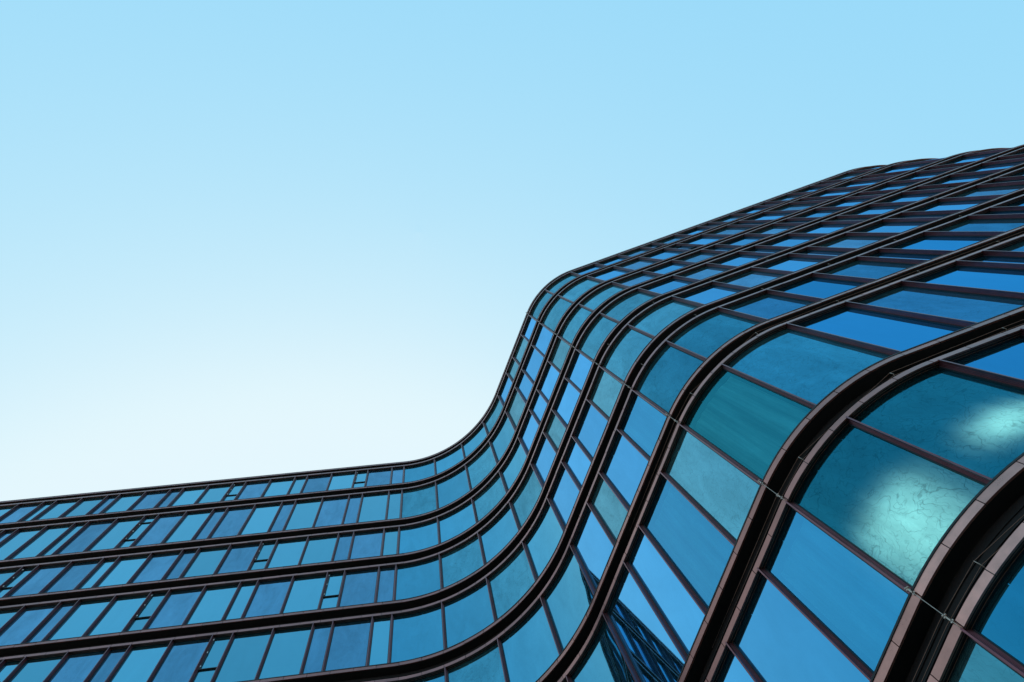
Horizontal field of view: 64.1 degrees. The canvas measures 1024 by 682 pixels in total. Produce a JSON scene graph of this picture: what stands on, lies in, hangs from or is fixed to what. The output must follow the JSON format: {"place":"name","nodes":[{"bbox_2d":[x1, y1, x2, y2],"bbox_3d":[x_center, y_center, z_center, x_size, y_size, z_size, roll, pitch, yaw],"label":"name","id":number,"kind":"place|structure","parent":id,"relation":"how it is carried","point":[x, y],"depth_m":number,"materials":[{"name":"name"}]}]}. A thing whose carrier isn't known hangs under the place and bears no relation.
{"place":"outdoors","nodes":[
{"label":"outdoors","id":0,"kind":"place"},
{"bbox_2d":[0,144,1023,681],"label":"glass building","id":1,"kind":"structure","parent":0,"point":[778,438],"depth_m":19.28,"materials":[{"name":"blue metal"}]},
{"bbox_2d":[0,605,56,645],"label":"window","id":2,"kind":"structure","parent":1,"relation":"in","point":[28,619],"depth_m":24.35,"materials":[{"name":"blue glass"}]},
{"bbox_2d":[7,564,67,596],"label":"window","id":3,"kind":"structure","parent":1,"relation":"in","point":[42,576],"depth_m":27.61,"materials":[{"name":"blue glass"}]},
{"bbox_2d":[9,525,71,558],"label":"window","id":4,"kind":"structure","parent":1,"relation":"in","point":[34,547],"depth_m":31.30,"materials":[{"name":"blue glass"}]},
{"bbox_2d":[25,603,74,642],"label":"window","id":5,"kind":"structure","parent":1,"relation":"in","point":[63,609],"depth_m":24.32,"materials":[{"name":"blue glass"}]},
{"bbox_2d":[43,561,99,592],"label":"window","id":6,"kind":"structure","parent":1,"relation":"in","point":[76,572],"depth_m":27.72,"materials":[{"name":"blue glass"}]},
{"bbox_2d":[47,651,105,681],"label":"window","id":7,"kind":"structure","parent":1,"relation":"in","point":[76,667],"depth_m":21.60,"materials":[{"name":"blue glass"}]},
{"bbox_2d":[47,599,111,639],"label":"window","id":8,"kind":"structure","parent":1,"relation":"in","point":[78,621],"depth_m":24.41,"materials":[{"name":"blue glass"}]},
{"bbox_2d":[56,521,113,553],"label":"window","id":9,"kind":"structure","parent":1,"relation":"in","point":[92,531],"depth_m":31.47,"materials":[{"name":"blue glass"}]},
{"bbox_2d":[88,648,127,681],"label":"window","id":10,"kind":"structure","parent":1,"relation":"in","point":[113,657],"depth_m":21.57,"materials":[{"name":"blue glass"}]},
{"bbox_2d":[87,518,141,550],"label":"window","id":11,"kind":"structure","parent":1,"relation":"in","point":[118,531],"depth_m":31.58,"materials":[{"name":"blue glass"}]},
{"bbox_2d":[86,595,147,635],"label":"window","id":12,"kind":"structure","parent":1,"relation":"in","point":[121,610],"depth_m":24.52,"materials":[{"name":"blue glass"}]},
{"bbox_2d":[96,556,147,586],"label":"window","id":13,"kind":"structure","parent":1,"relation":"in","point":[124,569],"depth_m":27.89,"materials":[{"name":"blue glass"}]},
{"bbox_2d":[109,643,168,681],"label":"window","id":14,"kind":"structure","parent":1,"relation":"in","point":[140,662],"depth_m":21.55,"materials":[{"name":"blue glass"}]},
{"bbox_2d":[130,552,180,582],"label":"window","id":15,"kind":"structure","parent":1,"relation":"in","point":[156,566],"depth_m":28.01,"materials":[{"name":"blue glass"}]},
{"bbox_2d":[133,514,183,545],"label":"window","id":16,"kind":"structure","parent":1,"relation":"in","point":[162,526],"depth_m":31.76,"materials":[{"name":"blue glass"}]},
{"bbox_2d":[146,589,202,628],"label":"window","id":17,"kind":"structure","parent":1,"relation":"in","point":[177,605],"depth_m":24.69,"materials":[{"name":"blue glass"}]},
{"bbox_2d":[150,639,209,681],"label":"window","id":18,"kind":"structure","parent":1,"relation":"in","point":[180,662],"depth_m":21.52,"materials":[{"name":"blue glass"}]},
{"bbox_2d":[164,511,210,542],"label":"window","id":19,"kind":"structure","parent":1,"relation":"in","point":[186,529],"depth_m":31.88,"materials":[{"name":"blue glass"}]},
{"bbox_2d":[182,547,228,576],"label":"window","id":20,"kind":"structure","parent":1,"relation":"in","point":[206,561],"depth_m":28.17,"materials":[{"name":"blue glass"}]},
{"bbox_2d":[192,636,230,681],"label":"window","id":21,"kind":"structure","parent":1,"relation":"in","point":[209,664],"depth_m":21.50,"materials":[{"name":"blue glass"}]},
{"bbox_2d":[186,585,237,623],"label":"window","id":22,"kind":"structure","parent":1,"relation":"in","point":[212,605],"depth_m":24.81,"materials":[{"name":"blue glass"}]},
{"bbox_2d":[210,507,252,537],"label":"window","id":23,"kind":"structure","parent":1,"relation":"in","point":[233,520],"depth_m":32.03,"materials":[{"name":"blue glass"}]},
{"bbox_2d":[216,544,259,573],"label":"window","id":24,"kind":"structure","parent":1,"relation":"in","point":[239,558],"depth_m":28.28,"materials":[{"name":"blue glass"}]},
{"bbox_2d":[214,631,271,681],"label":"window","id":25,"kind":"structure","parent":1,"relation":"in","point":[241,662],"depth_m":21.48,"materials":[{"name":"blue glass"}]},
{"bbox_2d":[240,504,280,534],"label":"window","id":26,"kind":"structure","parent":1,"relation":"in","point":[261,518],"depth_m":32.14,"materials":[{"name":"blue glass"}]},
{"bbox_2d":[244,579,291,617],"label":"window","id":27,"kind":"structure","parent":1,"relation":"in","point":[268,598],"depth_m":24.98,"materials":[{"name":"blue glass"}]},
{"bbox_2d":[258,627,311,678],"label":"window","id":28,"kind":"structure","parent":1,"relation":"in","point":[286,651],"depth_m":21.58,"materials":[{"name":"blue glass"}]},
{"bbox_2d":[267,539,306,567],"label":"window","id":29,"kind":"structure","parent":1,"relation":"in","point":[286,553],"depth_m":28.46,"materials":[{"name":"blue glass"}]},
{"bbox_2d":[285,500,320,529],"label":"window","id":30,"kind":"structure","parent":1,"relation":"in","point":[303,515],"depth_m":32.32,"materials":[{"name":"blue glass"}]},
{"bbox_2d":[282,574,326,612],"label":"window","id":31,"kind":"structure","parent":1,"relation":"in","point":[305,593],"depth_m":25.09,"materials":[{"name":"blue glass"}]},
{"bbox_2d":[302,624,331,673],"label":"window","id":32,"kind":"structure","parent":1,"relation":"in","point":[315,657],"depth_m":21.66,"materials":[{"name":"blue glass"}]},
{"bbox_2d":[300,535,337,563],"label":"window","id":33,"kind":"structure","parent":1,"relation":"in","point":[320,549],"depth_m":28.57,"materials":[{"name":"blue glass"}]},
{"bbox_2d":[314,496,348,526],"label":"window","id":34,"kind":"structure","parent":1,"relation":"in","point":[331,512],"depth_m":32.44,"materials":[{"name":"blue glass"}]},
{"bbox_2d":[324,620,370,670],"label":"window","id":35,"kind":"structure","parent":1,"relation":"in","point":[348,648],"depth_m":21.75,"materials":[{"name":"blue glass"}]},
{"bbox_2d":[339,569,377,606],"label":"window","id":36,"kind":"structure","parent":1,"relation":"in","point":[359,587],"depth_m":25.26,"materials":[{"name":"blue glass"}]},
{"bbox_2d":[350,531,382,558],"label":"window","id":37,"kind":"structure","parent":1,"relation":"in","point":[367,544],"depth_m":28.73,"materials":[{"name":"blue glass"}]},
{"bbox_2d":[358,493,387,521],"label":"window","id":38,"kind":"structure","parent":1,"relation":"in","point":[373,507],"depth_m":32.60,"materials":[{"name":"blue glass"}]},
{"bbox_2d":[369,617,390,664],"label":"window","id":39,"kind":"structure","parent":1,"relation":"in","point":[379,649],"depth_m":21.83,"materials":[{"name":"blue glass"}]},
{"bbox_2d":[390,606,443,662],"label":"window","id":40,"kind":"structure","parent":1,"relation":"in","point":[419,634],"depth_m":21.93,"materials":[{"name":"blue glass"}]},
{"bbox_2d":[395,556,440,599],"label":"window","id":41,"kind":"structure","parent":1,"relation":"in","point":[422,578],"depth_m":25.44,"materials":[{"name":"blue glass"}]},
{"bbox_2d":[399,520,437,553],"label":"window","id":42,"kind":"structure","parent":1,"relation":"in","point":[415,538],"depth_m":28.91,"materials":[{"name":"blue glass"}]},
{"bbox_2d":[401,484,436,517],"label":"window","id":43,"kind":"structure","parent":1,"relation":"in","point":[419,501],"depth_m":32.78,"materials":[{"name":"blue glass"}]},
{"bbox_2d":[437,468,469,507],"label":"window","id":44,"kind":"structure","parent":1,"relation":"in","point":[452,488],"depth_m":32.88,"materials":[{"name":"blue glass"}]},
{"bbox_2d":[439,502,475,542],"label":"window","id":45,"kind":"structure","parent":1,"relation":"in","point":[453,524],"depth_m":29.02,"materials":[{"name":"blue glass"}]},
{"bbox_2d":[441,536,482,587],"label":"window","id":46,"kind":"structure","parent":1,"relation":"in","point":[459,563],"depth_m":25.54,"materials":[{"name":"blue glass"}]},
{"bbox_2d":[444,582,493,647],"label":"window","id":47,"kind":"structure","parent":1,"relation":"in","point":[470,613],"depth_m":22.03,"materials":[{"name":"blue glass"}]},
{"bbox_2d":[447,643,504,681],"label":"window","id":48,"kind":"structure","parent":1,"relation":"in","point":[487,666],"depth_m":19.28,"materials":[{"name":"blue glass"}]},
{"bbox_2d":[467,444,495,488],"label":"window","id":49,"kind":"structure","parent":1,"relation":"in","point":[479,468],"depth_m":32.90,"materials":[{"name":"blue glass"}]},
{"bbox_2d":[473,474,505,520],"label":"window","id":50,"kind":"structure","parent":1,"relation":"in","point":[487,500],"depth_m":29.07,"materials":[{"name":"blue glass"}]},
{"bbox_2d":[480,505,517,562],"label":"window","id":51,"kind":"structure","parent":1,"relation":"in","point":[498,534],"depth_m":25.58,"materials":[{"name":"blue glass"}]},
{"bbox_2d":[489,546,534,618],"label":"window","id":52,"kind":"structure","parent":1,"relation":"in","point":[511,582],"depth_m":22.06,"materials":[{"name":"blue glass"}]},
{"bbox_2d":[0,151,1023,681],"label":"window","id":53,"kind":"structure","parent":1,"relation":"in","point":[34,670],"depth_m":30.00,"materials":[{"name":"blue glass"}]},
{"bbox_2d":[511,468,541,527],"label":"window","id":54,"kind":"structure","parent":1,"relation":"in","point":[525,500],"depth_m":25.56,"materials":[{"name":"blue glass"}]},
{"bbox_2d":[500,602,558,681],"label":"window","id":55,"kind":"structure","parent":1,"relation":"in","point":[530,649],"depth_m":18.57,"materials":[{"name":"blue glass"}]},
{"bbox_2d":[525,502,562,577],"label":"window","id":56,"kind":"structure","parent":1,"relation":"in","point":[543,541],"depth_m":22.05,"materials":[{"name":"blue glass"}]},
{"bbox_2d":[533,435,555,483],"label":"window","id":57,"kind":"structure","parent":1,"relation":"in","point":[545,456],"depth_m":25.49,"materials":[{"name":"blue glass"}]},
{"bbox_2d":[550,466,578,526],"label":"window","id":58,"kind":"structure","parent":1,"relation":"in","point":[564,495],"depth_m":21.97,"materials":[{"name":"blue glass"}]},
{"bbox_2d":[554,380,579,424],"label":"window","id":59,"kind":"structure","parent":1,"relation":"in","point":[568,398],"depth_m":25.33,"materials":[{"name":"blue glass"}]},
{"bbox_2d":[544,550,592,650],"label":"window","id":60,"kind":"structure","parent":1,"relation":"in","point":[569,598],"depth_m":18.44,"materials":[{"name":"blue glass"}]},
{"bbox_2d":[564,440,590,486],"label":"window","id":61,"kind":"structure","parent":1,"relation":"in","point":[576,460],"depth_m":21.89,"materials":[{"name":"blue glass"}]},
{"bbox_2d":[575,402,606,458],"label":"window","id":62,"kind":"structure","parent":1,"relation":"in","point":[592,425],"depth_m":21.81,"materials":[{"name":"blue glass"}]},
{"bbox_2d":[573,508,612,589],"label":"window","id":63,"kind":"structure","parent":1,"relation":"in","point":[592,545],"depth_m":18.35,"materials":[{"name":"blue glass"}]},
{"bbox_2d":[579,315,617,359],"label":"window","id":64,"kind":"structure","parent":1,"relation":"in","point":[591,343],"depth_m":25.15,"materials":[{"name":"blue glass"}]},
{"bbox_2d":[570,620,634,681],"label":"window","id":65,"kind":"structure","parent":1,"relation":"in","point":[604,661],"depth_m":15.56,"materials":[{"name":"blue glass"}]},
{"bbox_2d":[589,368,621,417],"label":"window","id":66,"kind":"structure","parent":1,"relation":"in","point":[606,390],"depth_m":21.71,"materials":[{"name":"blue glass"}]},
{"bbox_2d":[590,477,626,541],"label":"window","id":67,"kind":"structure","parent":1,"relation":"in","point":[612,513],"depth_m":18.27,"materials":[{"name":"teal glass"}]},
{"bbox_2d":[603,433,647,506],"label":"window","id":68,"kind":"structure","parent":1,"relation":"in","point":[625,467],"depth_m":18.19,"materials":[{"name":"blue glass"}]},
{"bbox_2d":[603,327,652,381],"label":"window","id":69,"kind":"structure","parent":1,"relation":"in","point":[622,356],"depth_m":21.63,"materials":[{"name":"blue glass"}]},
{"bbox_2d":[603,291,655,320],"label":"window","id":70,"kind":"structure","parent":1,"relation":"in","point":[620,309],"depth_m":25.17,"materials":[{"name":"blue glass"}]},
{"bbox_2d":[620,392,666,456],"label":"window","id":71,"kind":"structure","parent":1,"relation":"in","point":[643,423],"depth_m":18.10,"materials":[{"name":"blue glass"}]},
{"bbox_2d":[607,568,684,681],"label":"window","id":72,"kind":"structure","parent":1,"relation":"in","point":[650,650],"depth_m":14.30,"materials":[{"name":"blue glass"}]},
{"bbox_2d":[631,299,698,335],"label":"window","id":73,"kind":"structure","parent":1,"relation":"in","point":[661,316],"depth_m":21.65,"materials":[{"name":"blue glass"}]},
{"bbox_2d":[628,531,704,655],"bbox_3d":[2.638,4.262,14.226,0.035,3.862,0.787,21,-85,-9],"label":"window","id":74,"kind":"structure","parent":1,"relation":"in","point":[683,616],"depth_m":13.99,"materials":[{"name":"blue glass"}]},
{"bbox_2d":[637,344,703,412],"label":"window","id":75,"kind":"structure","parent":1,"relation":"in","point":[665,377],"depth_m":18.02,"materials":[{"name":"blue glass"}]},
{"bbox_2d":[643,477,733,608],"bbox_3d":[2.986,3.367,14.146,1.140,3.862,0.035,-69,-81,5],"label":"window","id":76,"kind":"structure","parent":1,"relation":"in","point":[698,551],"depth_m":13.91,"materials":[{"name":"blue glass"}]},
{"bbox_2d":[679,284,741,303],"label":"window","id":77,"kind":"structure","parent":1,"relation":"in","point":[711,293],"depth_m":21.78,"materials":[{"name":"blue glass"}]},
{"bbox_2d":[665,428,759,540],"bbox_3d":[3.373,2.370,14.058,0.035,3.862,1.006,21,-85,-9],"label":"window","id":78,"kind":"structure","parent":1,"relation":"in","point":[722,490],"depth_m":13.82,"materials":[{"name":"blue glass"}]},
{"bbox_2d":[671,311,759,357],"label":"window","id":79,"kind":"structure","parent":1,"relation":"in","point":[706,335],"depth_m":18.03,"materials":[{"name":"blue glass"}]},
{"bbox_2d":[717,650,753,681],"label":"window","id":80,"kind":"structure","parent":1,"relation":"in","point":[732,671],"depth_m":11.24,"materials":[{"name":"blue glass"}]},
{"bbox_2d":[684,368,811,479],"bbox_3d":[3.962,1.346,13.967,0.215,3.820,1.323,34,-87,-10],"label":"window","id":81,"kind":"structure","parent":1,"relation":"in","point":[752,424],"depth_m":13.85,"materials":[{"name":"teal glass"}]},
{"bbox_2d":[722,270,785,286],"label":"window","id":82,"kind":"structure","parent":1,"relation":"in","point":[752,278],"depth_m":21.86,"materials":[{"name":"blue glass"}]},
{"bbox_2d":[727,293,813,318],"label":"window","id":83,"kind":"structure","parent":1,"relation":"in","point":[767,306],"depth_m":18.16,"materials":[{"name":"blue glass"}]},
{"bbox_2d":[760,256,826,270],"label":"window","id":84,"kind":"structure","parent":1,"relation":"in","point":[790,263],"depth_m":21.92,"materials":[{"name":"blue glass"}]},
{"bbox_2d":[733,575,869,681],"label":"window","id":85,"kind":"structure","parent":1,"relation":"in","point":[779,643],"depth_m":10.34,"materials":[{"name":"blue glass"}]},
{"bbox_2d":[727,328,890,403],"bbox_3d":[4.929,0.344,13.965,1.453,3.862,0.106,-32,-80,-2],"label":"window","id":86,"kind":"structure","parent":1,"relation":"in","point":[806,366],"depth_m":13.74,"materials":[{"name":"blue glass"}]},
{"bbox_2d":[776,276,866,297],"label":"window","id":87,"kind":"structure","parent":1,"relation":"in","point":[819,287],"depth_m":18.23,"materials":[{"name":"blue glass"}]},
{"bbox_2d":[764,507,908,673],"bbox_3d":[3.848,2.912,9.921,1.012,2.923,0.035,-69,-81,5],"label":"window","id":88,"kind":"structure","parent":1,"relation":"in","point":[861,607],"depth_m":9.71,"materials":[{"name":"blue glass"}]},
{"bbox_2d":[818,236,889,247],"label":"window","id":89,"kind":"structure","parent":1,"relation":"in","point":[847,241],"depth_m":22.03,"materials":[{"name":"blue glass"}]},
{"bbox_2d":[824,260,916,278],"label":"window","id":90,"kind":"structure","parent":1,"relation":"in","point":[859,268],"depth_m":18.31,"materials":[{"name":"blue glass"}]},
{"bbox_2d":[798,306,964,350],"bbox_3d":[6.156,-0.216,14.030,1.251,3.862,0.035,-20,-81,-4],"label":"window","id":91,"kind":"structure","parent":1,"relation":"in","point":[897,332],"depth_m":13.86,"materials":[{"name":"blue glass"}]},
{"bbox_2d":[793,423,985,587],"bbox_3d":[4.392,1.850,9.841,0.099,2.923,1.386,34,-87,-10],"label":"window","id":92,"kind":"structure","parent":1,"relation":"in","point":[894,503],"depth_m":9.62,"materials":[{"name":"teal glass"}]},
{"bbox_2d":[859,221,930,231],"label":"window","id":93,"kind":"structure","parent":1,"relation":"in","point":[884,226],"depth_m":22.10,"materials":[{"name":"blue glass"}]},
{"bbox_2d":[855,366,1023,477],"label":"window","id":94,"kind":"structure","parent":1,"relation":"in","point":[975,423],"depth_m":9.85,"materials":[{"name":"blue glass"}]},
{"bbox_2d":[858,285,1023,321],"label":"window","id":95,"kind":"structure","parent":1,"relation":"in","point":[974,307],"depth_m":13.96,"materials":[{"name":"blue glass"}]},
{"bbox_2d":[893,235,991,249],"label":"window","id":96,"kind":"structure","parent":1,"relation":"in","point":[929,242],"depth_m":18.44,"materials":[{"name":"blue glass"}]},
{"bbox_2d":[916,199,990,210],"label":"window","id":97,"kind":"structure","parent":1,"relation":"in","point":[963,204],"depth_m":22.22,"materials":[{"name":"blue glass"}]},
{"bbox_2d":[914,265,1023,291],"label":"window","id":98,"kind":"structure","parent":1,"relation":"in","point":[1006,279],"depth_m":14.75,"materials":[{"name":"blue glass"}]},
{"bbox_2d":[939,218,1023,230],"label":"window","id":99,"kind":"structure","parent":1,"relation":"in","point":[997,224],"depth_m":18.58,"materials":[{"name":"blue glass"}]},
{"bbox_2d":[949,636,1023,681],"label":"window","id":100,"kind":"structure","parent":1,"relation":"in","point":[976,663],"depth_m":7.42,"materials":[{"name":"teal glass"}]},
{"bbox_2d":[953,335,1023,379],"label":"window","id":101,"kind":"structure","parent":1,"relation":"in","point":[1007,358],"depth_m":10.87,"materials":[{"name":"blue glass"}]},
{"bbox_2d":[972,552,1023,666],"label":"window","id":102,"kind":"structure","parent":1,"relation":"in","point":[1001,622],"depth_m":7.41,"materials":[{"name":"blue glass"}]},
{"bbox_2d":[0,0,1023,500],"label":"sky","id":103,"kind":"structure","parent":0,"point":[239,238],"materials":[{"name":"blue"}]}
]}

